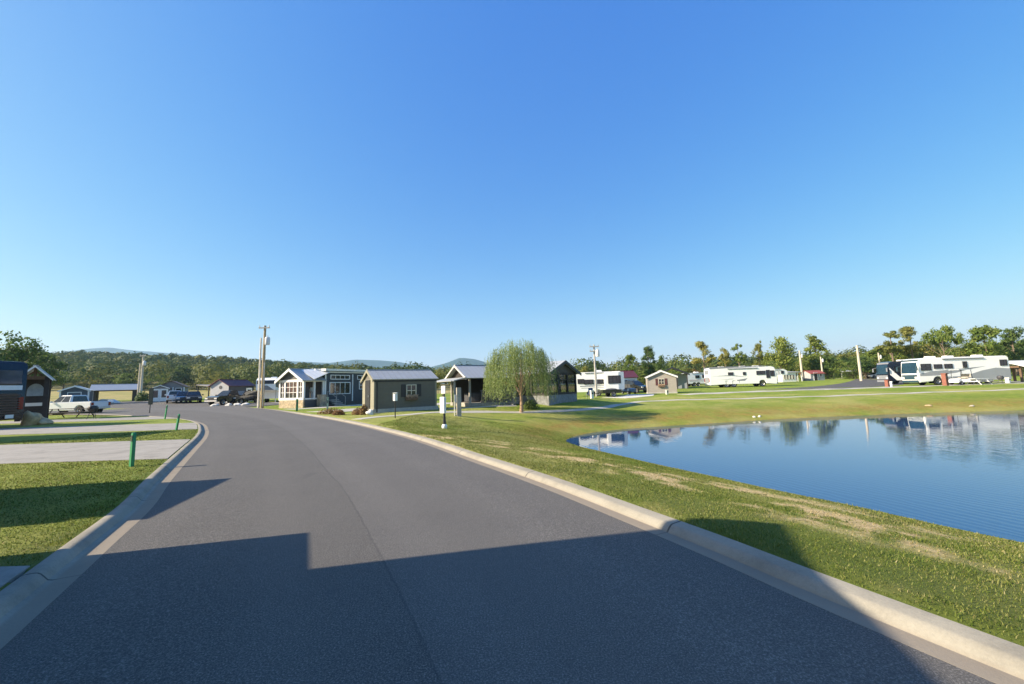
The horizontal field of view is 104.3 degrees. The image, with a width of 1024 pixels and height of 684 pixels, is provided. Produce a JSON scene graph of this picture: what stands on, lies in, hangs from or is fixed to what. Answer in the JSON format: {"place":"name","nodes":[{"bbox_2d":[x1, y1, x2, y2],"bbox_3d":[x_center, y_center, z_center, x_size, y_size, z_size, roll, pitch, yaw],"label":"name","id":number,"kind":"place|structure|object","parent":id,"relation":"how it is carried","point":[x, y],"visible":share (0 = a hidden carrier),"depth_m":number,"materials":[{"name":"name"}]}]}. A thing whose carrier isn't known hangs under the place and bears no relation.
{"place":"outdoors","nodes":[
{"label":"outdoors","id":0,"kind":"place"},
{"bbox_2d":[110,401,278,408],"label":"side road","id":1,"kind":"structure","parent":0,"point":[138,404],"depth_m":55.73,"materials":[{"name":"grey asphalt"}]},
{"bbox_2d":[165,390,181,402],"bbox_3d":[-53.059,8.607,62.605,2.380,1.920,5.310,4,-8,-41],"label":"pickup truck","id":2,"kind":"object","parent":1,"relation":"on","point":[170,395],"visible":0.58,"depth_m":60.74,"materials":[{"name":"white paint"}]},
{"bbox_2d":[174,391,191,402],"bbox_3d":[-50.829,8.551,61.605,2.380,1.780,4.860,4,-8,-41],"label":"parked car","id":3,"kind":"object","parent":1,"relation":"on","point":[179,396],"visible":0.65,"depth_m":60.16,"materials":[{"name":"blue paint"}]},
{"bbox_2d":[184,391,203,402],"bbox_3d":[-49.285,8.517,61.604,2.380,1.780,4.860,4,-8,-41],"label":"parked car","id":4,"kind":"object","parent":1,"relation":"on","point":[193,395],"visible":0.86,"depth_m":60.37,"materials":[{"name":"black paint"}]},
{"bbox_2d":[204,390,246,404],"bbox_3d":[-39.479,7.741,55.621,2.380,1.920,5.960,-3,-6,8],"label":"pickup truck","id":5,"kind":"object","parent":1,"relation":"on","point":[222,397],"visible":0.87,"depth_m":54.19,"materials":[{"name":"black paint"}]},
{"bbox_2d":[66,348,573,385],"bbox_3d":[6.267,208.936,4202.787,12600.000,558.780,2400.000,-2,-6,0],"label":"mountains","id":6,"kind":"structure","parent":0,"point":[377,363],"depth_m":4088.39,"materials":[{"name":"green plant"}]},
{"bbox_2d":[0,407,995,683],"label":"road","id":7,"kind":"structure","parent":0,"point":[264,547],"depth_m":3.01,"materials":[{"name":"grey asphalt"}]},
{"bbox_2d":[0,368,1023,646],"bbox_3d":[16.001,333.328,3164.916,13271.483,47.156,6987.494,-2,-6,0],"label":"ground","id":8,"kind":"structure","parent":0,"point":[704,404],"depth_m":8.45,"materials":[{"name":"green plant"}]},
{"bbox_2d":[0,566,29,587],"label":"driveway pad","id":9,"kind":"object","parent":8,"relation":"on","point":[9,574],"visible":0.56,"depth_m":3.43,"materials":[{"name":"concrete"}]},
{"bbox_2d":[0,330,57,375],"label":"broad tree","id":10,"kind":"object","parent":8,"relation":"on","point":[15,352],"visible":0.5,"depth_m":62.68,"materials":[{"name":"green plant"}]},
{"bbox_2d":[20,410,40,425],"bbox_3d":[-29.396,4.808,24.306,0.752,1.275,0.668,-2,-6,0],"label":"boulder","id":11,"kind":"object","parent":8,"relation":"on","point":[29,418],"visible":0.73,"depth_m":24.13,"materials":[{"name":"grey stone"}]},
{"bbox_2d":[14,365,56,421],"bbox_3d":[-36.500,3.897,30.432,2.560,4.146,1.994,-8,-9,44],"label":"timber porch","id":12,"kind":"object","parent":8,"relation":"on","point":[37,394],"visible":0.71,"depth_m":30.68,"materials":[{"name":"brown wood"}]},
{"bbox_2d":[26,384,43,395],"bbox_3d":[-36.995,3.713,30.930,0.020,0.950,0.868,-8,-9,44],"label":"window","id":13,"kind":"structure","parent":12,"relation":"in","point":[35,389],"depth_m":30.91,"materials":[{"name":"grey glass"}]},
{"bbox_2d":[27,349,69,387],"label":"broad tree","id":14,"kind":"object","parent":8,"relation":"on","point":[59,366],"visible":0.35,"depth_m":80.58,"materials":[{"name":"green plant"}]},
{"bbox_2d":[52,376,78,388],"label":"round tree","id":15,"kind":"object","parent":8,"relation":"on","point":[71,382],"visible":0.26,"depth_m":182.73,"materials":[{"name":"green plant"}]},
{"bbox_2d":[49,408,99,417],"bbox_3d":[-36.472,5.881,32.872,3.200,0.786,1.620,-1,-6,-2],"label":"picnic table","id":16,"kind":"object","parent":8,"relation":"on","point":[81,411],"visible":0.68,"depth_m":32.58,"materials":[{"name":"brown wood"}]},
{"bbox_2d":[57,385,95,400],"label":"garden shed","id":17,"kind":"structure","parent":8,"relation":"on","point":[77,390],"depth_m":64.88,"materials":[{"name":"blue"}]},
{"bbox_2d":[49,395,110,413],"bbox_3d":[-44.285,6.342,40.192,5.960,1.920,2.380,-2,-6,2],"label":"pickup truck","id":18,"kind":"object","parent":8,"relation":"on","point":[62,403],"visible":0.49,"depth_m":39.36,"materials":[{"name":"white paint"}]},
{"bbox_2d":[66,366,93,388],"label":"round tree","id":19,"kind":"object","parent":8,"relation":"on","point":[83,383],"visible":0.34,"depth_m":188.57,"materials":[{"name":"green plant"}]},
{"bbox_2d":[0,417,175,423],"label":"driveway pad","id":20,"kind":"object","parent":8,"relation":"on","point":[94,419],"visible":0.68,"depth_m":28.25,"materials":[{"name":"concrete"}]},
{"bbox_2d":[86,405,98,418],"bbox_3d":[-31.490,5.258,29.906,0.627,1.035,0.611,-2,-6,0],"label":"barbecue grill","id":21,"kind":"object","parent":20,"relation":"on","point":[93,408],"visible":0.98,"depth_m":29.78,"materials":[{"name":"black paint"}]},
{"bbox_2d":[0,439,190,463],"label":"driveway pad","id":22,"kind":"object","parent":8,"relation":"on","point":[79,451],"visible":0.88,"depth_m":11.24,"materials":[{"name":"concrete"}]},
{"bbox_2d":[0,423,196,434],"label":"driveway pad","id":23,"kind":"object","parent":8,"relation":"on","point":[85,429],"visible":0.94,"depth_m":19.64,"materials":[{"name":"concrete"}]},
{"bbox_2d":[0,361,27,420],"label":"motorhome","id":24,"kind":"object","parent":23,"relation":"on","point":[13,378],"visible":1,"depth_m":22.46,"materials":[{"name":"metal"}]},
{"bbox_2d":[0,370,22,383],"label":"rear window","id":25,"kind":"structure","parent":24,"relation":"in","point":[6,376],"depth_m":22.40,"materials":[{"name":"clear glass"}]},
{"bbox_2d":[88,369,115,384],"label":"round tree","id":26,"kind":"object","parent":8,"relation":"on","point":[96,382],"visible":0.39,"depth_m":184.77,"materials":[{"name":"green plant"}]},
{"bbox_2d":[0,414,208,648],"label":"kerb","id":27,"kind":"structure","parent":8,"relation":"on","point":[28,597],"depth_m":3.95,"materials":[{"name":"concrete"}]},
{"bbox_2d":[90,384,137,400],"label":"picnic pavilion","id":28,"kind":"structure","parent":8,"relation":"on","point":[115,387],"depth_m":73.58,"materials":[{"name":"metal"}]},
{"bbox_2d":[111,373,134,383],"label":"round tree","id":29,"kind":"object","parent":8,"relation":"on","point":[122,379],"visible":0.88,"depth_m":177.50,"materials":[{"name":"green plant"}]},
{"bbox_2d":[129,433,136,466],"bbox_3d":[-8.261,2.350,8.667,0.110,0.740,0.067,-5,-7,28],"label":"marker post","id":30,"kind":"object","parent":8,"relation":"on","point":[132,450],"visible":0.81,"depth_m":8.65,"materials":[{"name":"green plastic"}]},
{"bbox_2d":[134,391,148,400],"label":"bush","id":31,"kind":"object","parent":8,"relation":"on","point":[142,397],"visible":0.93,"depth_m":71.75,"materials":[{"name":"green plant"}]},
{"bbox_2d":[140,354,145,392],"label":"utility pole","id":32,"kind":"object","parent":8,"relation":"on","point":[142,372],"visible":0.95,"depth_m":73.93,"materials":[{"name":"grey wood"}]},
{"bbox_2d":[148,387,153,412],"bbox_3d":[-32.857,5.463,36.223,0.360,2.651,0.105,-1,-6,-8],"label":"sign post","id":33,"kind":"object","parent":8,"relation":"on","point":[150,398],"visible":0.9,"depth_m":36.22,"materials":[{"name":"grey metal"}]},
{"bbox_2d":[143,373,171,388],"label":"round tree","id":34,"kind":"object","parent":8,"relation":"on","point":[159,382],"visible":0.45,"depth_m":179.45,"materials":[{"name":"green plant"}]},
{"bbox_2d":[153,381,188,401],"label":"grey hut","id":35,"kind":"object","parent":8,"relation":"on","point":[160,392],"visible":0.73,"depth_m":67.51,"materials":[{"name":"grey wood"}]},
{"bbox_2d":[159,389,167,401],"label":"door","id":36,"kind":"structure","parent":35,"relation":"in","point":[162,391],"depth_m":67.21,"materials":[{"name":"white glass"}]},
{"bbox_2d":[166,365,194,383],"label":"round tree","id":37,"kind":"object","parent":8,"relation":"on","point":[181,369],"visible":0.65,"depth_m":187.92,"materials":[{"name":"green plant"}]},
{"bbox_2d":[184,364,212,389],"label":"round tree","id":38,"kind":"object","parent":8,"relation":"on","point":[192,384],"visible":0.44,"depth_m":190.20,"materials":[{"name":"green plant"}]},
{"bbox_2d":[199,371,224,390],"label":"round tree","id":39,"kind":"object","parent":8,"relation":"on","point":[217,374],"visible":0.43,"depth_m":173.76,"materials":[{"name":"green plant"}]},
{"bbox_2d":[208,379,255,402],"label":"barn","id":40,"kind":"structure","parent":8,"relation":"on","point":[218,386],"depth_m":60.50,"materials":[{"name":"metal"}]},
{"bbox_2d":[257,338,261,407],"bbox_3d":[-26.091,3.247,41.167,0.233,7.400,0.242,-2,-6,0],"label":"utility pole","id":41,"kind":"object","parent":8,"relation":"on","point":[258,396],"visible":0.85,"depth_m":41.06,"materials":[{"name":"brown wood"}]},
{"bbox_2d":[259,325,269,407],"bbox_3d":[-25.588,2.575,40.961,1.150,8.660,0.496,-2,-6,0],"label":"utility pole","id":42,"kind":"object","parent":8,"relation":"on","point":[266,340],"visible":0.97,"depth_m":40.98,"materials":[{"name":"beige wood"}]},
{"bbox_2d":[256,377,278,401],"bbox_3d":[-35.686,7.102,59.699,2.600,3.745,8.557,0,-7,-17],"label":"fifth wheel trailer","id":43,"kind":"object","parent":8,"relation":"on","point":[271,389],"visible":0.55,"depth_m":56.65,"materials":[{"name":"metal"}]},
{"bbox_2d":[274,368,365,407],"bbox_3d":[-19.131,5.198,45.798,5.280,4.180,13.650,-5,-7,24],"label":"park home","id":44,"kind":"object","parent":8,"relation":"on","point":[307,388],"visible":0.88,"depth_m":41.51,"materials":[{"name":"wood"}]},
{"bbox_2d":[286,382,296,397],"bbox_3d":[-22.243,4.814,40.181,1.640,1.640,0.056,-5,-7,24],"label":"window","id":45,"kind":"structure","parent":44,"relation":"in","point":[291,387],"depth_m":40.20,"materials":[{"name":"white glass"}]},
{"bbox_2d":[330,375,349,379],"bbox_3d":[-18.791,3.855,43.600,0.070,0.500,2.640,-5,-7,24],"label":"window","id":46,"kind":"structure","parent":44,"relation":"in","point":[340,377],"depth_m":43.62,"materials":[{"name":"white glass"}]},
{"bbox_2d":[329,382,350,393],"bbox_3d":[-18.755,5.037,43.468,0.070,1.290,2.840,-5,-7,24],"label":"window","id":47,"kind":"structure","parent":44,"relation":"in","point":[342,387],"depth_m":43.44,"materials":[{"name":"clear glass"}]},
{"bbox_2d":[360,369,438,412],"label":"garden shed","id":48,"kind":"structure","parent":8,"relation":"on","point":[416,389],"depth_m":27.69,"materials":[{"name":"wood"}]},
{"bbox_2d":[365,380,369,408],"bbox_3d":[-9.995,3.680,27.534,0.102,2.070,1.160,3,-8,-35],"label":"door","id":49,"kind":"structure","parent":48,"relation":"in","point":[367,382],"depth_m":27.51,"materials":[{"name":"paint"}]},
{"bbox_2d":[406,384,415,395],"bbox_3d":[-7.036,3.390,27.853,0.720,0.820,0.070,3,-8,-35],"label":"window","id":50,"kind":"structure","parent":48,"relation":"in","point":[410,389],"depth_m":27.86,"materials":[{"name":"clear glass"}]},
{"bbox_2d":[440,386,446,428],"bbox_3d":[-3.081,2.947,18.007,0.272,1.915,0.297,-5,-7,30],"label":"pet station","id":51,"kind":"object","parent":8,"relation":"on","point":[443,406],"visible":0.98,"depth_m":17.91,"materials":[{"name":"white paint"}]},
{"bbox_2d":[454,387,461,416],"bbox_3d":[-3.308,3.694,24.360,0.484,1.801,0.228,1,-7,-20],"label":"power pedestal","id":52,"kind":"object","parent":8,"relation":"on","point":[457,398],"visible":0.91,"depth_m":24.28,"materials":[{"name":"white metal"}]},
{"bbox_2d":[437,365,524,407],"bbox_3d":[-1.738,3.754,34.604,9.315,3.516,4.183,3,-8,-34],"label":"porch cabin","id":53,"kind":"object","parent":8,"relation":"on","point":[468,379],"visible":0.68,"depth_m":32.89,"materials":[{"name":"grey wood"}]},
{"bbox_2d":[4,345,960,384],"bbox_3d":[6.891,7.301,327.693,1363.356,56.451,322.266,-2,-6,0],"label":"forest","id":54,"kind":"object","parent":8,"relation":"on","point":[96,362],"visible":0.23,"depth_m":196.68,"materials":[{"name":"green plant"}]},
{"bbox_2d":[482,337,559,412],"bbox_3d":[0.512,2.361,28.876,5.582,5.640,5.567,1,-7,-26],"label":"willow tree","id":55,"kind":"object","parent":8,"relation":"on","point":[531,364],"visible":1,"depth_m":28.20,"materials":[{"name":"green plant"}]},
{"bbox_2d":[523,399,539,409],"bbox_3d":[1.425,4.710,30.152,1.332,0.836,1.132,-2,-6,0],"label":"bush","id":56,"kind":"object","parent":8,"relation":"on","point":[531,404],"visible":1,"depth_m":29.95,"materials":[{"name":"green plant"}]},
{"bbox_2d":[492,360,581,405],"bbox_3d":[0.435,3.736,36.299,9.684,4.210,6.817,-7,-8,37],"label":"sunroom cabin","id":57,"kind":"object","parent":8,"relation":"on","point":[566,368],"visible":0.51,"depth_m":33.95,"materials":[{"name":"grey stone"}]},
{"bbox_2d":[492,372,576,395],"bbox_3d":[0.815,3.952,36.812,8.993,1.852,4.826,-7,-8,37],"label":"window frame","id":58,"kind":"structure","parent":57,"relation":"in","point":[558,378],"depth_m":34.74,"materials":[{"name":"brown wood"}]},
{"bbox_2d":[589,345,599,396],"bbox_3d":[9.822,3.378,46.782,1.150,6.210,0.480,-2,-6,0],"label":"utility pole","id":59,"kind":"object","parent":8,"relation":"on","point":[596,352],"visible":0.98,"depth_m":46.81,"materials":[{"name":"grey wood"}]},
{"bbox_2d":[576,370,630,395],"bbox_3d":[11.246,5.050,49.257,6.847,3.195,3.410,-2,-6,6],"label":"travel trailer","id":60,"kind":"object","parent":8,"relation":"on","point":[605,380],"visible":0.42,"depth_m":48.52,"materials":[{"name":"metal"}]},
{"bbox_2d":[225,406,1023,683],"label":"kerb","id":61,"kind":"structure","parent":8,"relation":"on","point":[992,658],"depth_m":2.90,"materials":[{"name":"concrete"}]},
{"bbox_2d":[620,370,638,380],"bbox_3d":[17.737,6.275,63.495,3.620,3.446,3.871,-1,-6,-6],"label":"maroon roof hut","id":62,"kind":"object","parent":8,"relation":"on","point":[630,375],"visible":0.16,"depth_m":62.24,"materials":[{"name":"metal"}]},
{"bbox_2d":[622,354,637,373],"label":"tall tree","id":63,"kind":"object","parent":8,"relation":"on","point":[632,358],"visible":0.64,"depth_m":91.36,"materials":[{"name":"green plant"}]},
{"bbox_2d":[606,394,653,397],"bbox_3d":[14.309,6.388,47.096,4.180,0.217,9.802,-6,-8,36],"label":"driveway pad","id":64,"kind":"object","parent":8,"relation":"on","point":[634,395],"visible":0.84,"depth_m":45.73,"materials":[{"name":"white concrete"}]},
{"bbox_2d":[594,388,621,396],"bbox_3d":[10.860,5.836,45.810,3.173,0.968,1.700,0,-7,-12],"label":"utility trailer","id":65,"kind":"object","parent":64,"relation":"on","point":[612,391],"visible":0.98,"depth_m":45.38,"materials":[{"name":"black paint"}]},
{"bbox_2d":[625,381,645,392],"bbox_3d":[18.202,6.681,59.571,2.380,1.780,4.860,2,-7,-30],"label":"parked car","id":66,"kind":"object","parent":8,"relation":"on","point":[638,385],"visible":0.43,"depth_m":58.48,"materials":[{"name":"blue paint"}]},
{"bbox_2d":[641,345,656,379],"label":"tall tree","id":67,"kind":"object","parent":8,"relation":"on","point":[649,354],"visible":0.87,"depth_m":93.59,"materials":[{"name":"green plant"}]},
{"bbox_2d":[644,370,677,393],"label":"garden shed","id":68,"kind":"structure","parent":8,"relation":"on","point":[660,381],"depth_m":51.66,"materials":[{"name":"concrete"}]},
{"bbox_2d":[655,354,669,372],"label":"round tree","id":69,"kind":"object","parent":8,"relation":"on","point":[659,366],"visible":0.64,"depth_m":91.67,"materials":[{"name":"green plant"}]},
{"bbox_2d":[682,372,712,385],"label":"travel trailer","id":70,"kind":"object","parent":8,"relation":"on","point":[695,378],"visible":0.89,"depth_m":80.31,"materials":[{"name":"metal"}]},
{"bbox_2d":[691,341,715,367],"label":"pine tree","id":71,"kind":"object","parent":8,"relation":"on","point":[701,346],"visible":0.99,"depth_m":111.33,"materials":[{"name":"green plant"}]},
{"bbox_2d":[717,347,731,366],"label":"pine tree","id":72,"kind":"object","parent":8,"relation":"on","point":[722,356],"visible":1,"depth_m":117.50,"materials":[{"name":"green plant"}]},
{"bbox_2d":[731,343,746,365],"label":"pine tree","id":73,"kind":"object","parent":8,"relation":"on","point":[736,358],"visible":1,"depth_m":115.31,"materials":[{"name":"green plant"}]},
{"bbox_2d":[704,365,779,386],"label":"motorhome","id":74,"kind":"object","parent":8,"relation":"on","point":[754,375],"visible":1,"depth_m":69.66,"materials":[{"name":"metal"}]},
{"bbox_2d":[720,380,758,383],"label":"locker door","id":75,"kind":"structure","parent":74,"relation":"in","point":[755,381],"depth_m":69.52,"materials":[{"name":"white metal"}]},
{"bbox_2d":[751,340,762,366],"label":"thin tree","id":76,"kind":"object","parent":8,"relation":"on","point":[757,348],"visible":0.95,"depth_m":117.78,"materials":[{"name":"green plant"}]},
{"bbox_2d":[760,336,798,369],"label":"broad tree","id":77,"kind":"object","parent":8,"relation":"on","point":[783,349],"visible":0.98,"depth_m":112.33,"materials":[{"name":"green plant"}]},
{"bbox_2d":[800,370,825,380],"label":"red roof hut","id":78,"kind":"object","parent":8,"relation":"on","point":[812,375],"visible":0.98,"depth_m":97.79,"materials":[{"name":"metal"}]},
{"bbox_2d":[803,334,831,369],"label":"tall tree","id":79,"kind":"object","parent":8,"relation":"on","point":[815,344],"visible":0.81,"depth_m":117.51,"materials":[{"name":"green plant"}]},
{"bbox_2d":[811,355,839,378],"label":"belt tree","id":80,"kind":"object","parent":8,"relation":"on","point":[827,372],"visible":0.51,"depth_m":113.08,"materials":[{"name":"green plant"}]},
{"bbox_2d":[807,356,845,377],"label":"belt tree","id":81,"kind":"object","parent":8,"relation":"on","point":[826,363],"visible":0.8,"depth_m":113.30,"materials":[{"name":"green plant"}]},
{"bbox_2d":[833,357,874,378],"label":"belt tree","id":82,"kind":"object","parent":8,"relation":"on","point":[848,376],"visible":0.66,"depth_m":97.86,"materials":[{"name":"green plant"}]},
{"bbox_2d":[841,356,877,378],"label":"belt tree","id":83,"kind":"object","parent":8,"relation":"on","point":[866,365],"visible":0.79,"depth_m":94.97,"materials":[{"name":"green plant"}]},
{"bbox_2d":[856,345,862,380],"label":"utility pole","id":84,"kind":"object","parent":8,"relation":"on","point":[859,366],"visible":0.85,"depth_m":83.61,"materials":[{"name":"white wood"}]},
{"bbox_2d":[860,347,889,363],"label":"belt tree","id":85,"kind":"object","parent":8,"relation":"on","point":[874,352],"visible":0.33,"depth_m":105.49,"materials":[{"name":"green plant"}]},
{"bbox_2d":[875,330,903,360],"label":"pine tree","id":86,"kind":"object","parent":8,"relation":"on","point":[888,347],"visible":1,"depth_m":91.83,"materials":[{"name":"green plant"}]},
{"bbox_2d":[872,359,932,383],"bbox_3d":[64.072,4.552,62.187,11.895,3.805,3.040,-3,-6,8],"label":"motorhome","id":87,"kind":"object","parent":8,"relation":"on","point":[886,371],"visible":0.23,"depth_m":61.84,"materials":[{"name":"metal"}]},
{"bbox_2d":[885,345,927,361],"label":"belt tree","id":88,"kind":"object","parent":8,"relation":"on","point":[901,357],"visible":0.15,"depth_m":97.17,"materials":[{"name":"green plant"}]},
{"bbox_2d":[897,325,925,358],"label":"pine tree","id":89,"kind":"object","parent":8,"relation":"on","point":[905,331],"visible":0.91,"depth_m":94.24,"materials":[{"name":"green plant"}]},
{"bbox_2d":[914,343,946,357],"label":"belt tree","id":90,"kind":"object","parent":8,"relation":"on","point":[929,352],"visible":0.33,"depth_m":99.06,"materials":[{"name":"green plant"}]},
{"bbox_2d":[918,324,965,355],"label":"umbrella pine","id":91,"kind":"object","parent":8,"relation":"on","point":[942,338],"visible":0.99,"depth_m":87.56,"materials":[{"name":"green plant"}]},
{"bbox_2d":[896,355,1011,384],"bbox_3d":[59.476,3.764,53.724,11.895,3.855,3.040,-2,-6,3],"label":"motorhome","id":92,"kind":"object","parent":8,"relation":"on","point":[923,371],"visible":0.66,"depth_m":52.58,"materials":[{"name":"metal"}]},
{"bbox_2d":[948,375,997,379],"bbox_3d":[60.281,4.697,52.314,6.814,0.500,0.012,-2,-6,3],"label":"locker door","id":93,"kind":"structure","parent":92,"relation":"in","point":[983,376],"depth_m":52.25,"materials":[{"name":"silver metal"}]},
{"bbox_2d":[959,325,1010,355],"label":"tall tree","id":94,"kind":"object","parent":8,"relation":"on","point":[977,334],"visible":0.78,"depth_m":83.51,"materials":[{"name":"green plant"}]},
{"bbox_2d":[997,326,1023,375],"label":"tall tree","id":95,"kind":"object","parent":8,"relation":"on","point":[1010,337],"visible":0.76,"depth_m":87.54,"materials":[{"name":"green plant"}]},
{"bbox_2d":[1003,360,1023,381],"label":"picnic pavilion","id":96,"kind":"structure","parent":8,"relation":"on","point":[1013,363],"depth_m":56.05,"materials":[{"name":"wood"}]},
{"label":"driveway pad","id":97,"kind":"structure","parent":8,"relation":"on","visible":0},
{"bbox_2d":[227,391,260,403],"bbox_3d":[-38.870,7.971,57.606,2.380,1.780,4.860,-3,-6,8],"label":"parked car","id":98,"kind":"object","parent":97,"relation":"on","point":[247,396],"visible":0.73,"depth_m":57.16,"materials":[{"name":"black paint"}]},
{"bbox_2d":[0,0,1023,366],"label":"sky","id":99,"kind":"structure","parent":0,"point":[432,183],"materials":[{"name":"blue"}]},
{"bbox_2d":[664,366,689,388],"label":"green roof house","id":100,"kind":"structure","parent":0,"point":[682,381],"depth_m":71.42,"materials":[{"name":"teal metal"}]},
{"bbox_2d":[356,388,1023,419],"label":"path","id":101,"kind":"structure","parent":0,"point":[580,409],"depth_m":33.02,"materials":[{"name":"concrete"}]},
{"bbox_2d":[778,371,802,381],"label":"white building","id":102,"kind":"structure","parent":0,"point":[790,376],"depth_m":95.74,"materials":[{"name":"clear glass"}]},
{"bbox_2d":[566,410,1023,542],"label":"water","id":103,"kind":"structure","parent":0,"point":[962,470],"depth_m":14.74,"materials":[{"name":"blue liquid"}]},
{"bbox_2d":[756,378,903,389],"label":"parking lot","id":104,"kind":"structure","parent":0,"point":[857,383],"depth_m":61.13,"materials":[{"name":"grey asphalt"}]},
{"bbox_2d":[682,382,1023,394],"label":"path","id":105,"kind":"structure","parent":0,"point":[834,389],"depth_m":48.89,"materials":[{"name":"concrete"}]},
{"bbox_2d":[940,373,948,385],"bbox_3d":[53.190,4.596,48.874,0.525,1.530,0.525,0,-7,-15],"label":"utility pedestal","id":106,"kind":"object","parent":105,"relation":"on","point":[944,378],"visible":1,"depth_m":48.79,"materials":[{"name":"orange"}]},
{"bbox_2d":[949,369,974,384],"bbox_3d":[56.647,4.417,50.232,2.296,1.910,1.180,-1,-6,-5],"label":"golf cart","id":107,"kind":"object","parent":105,"relation":"on","point":[962,379],"visible":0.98,"depth_m":49.87,"materials":[{"name":"white paint"}]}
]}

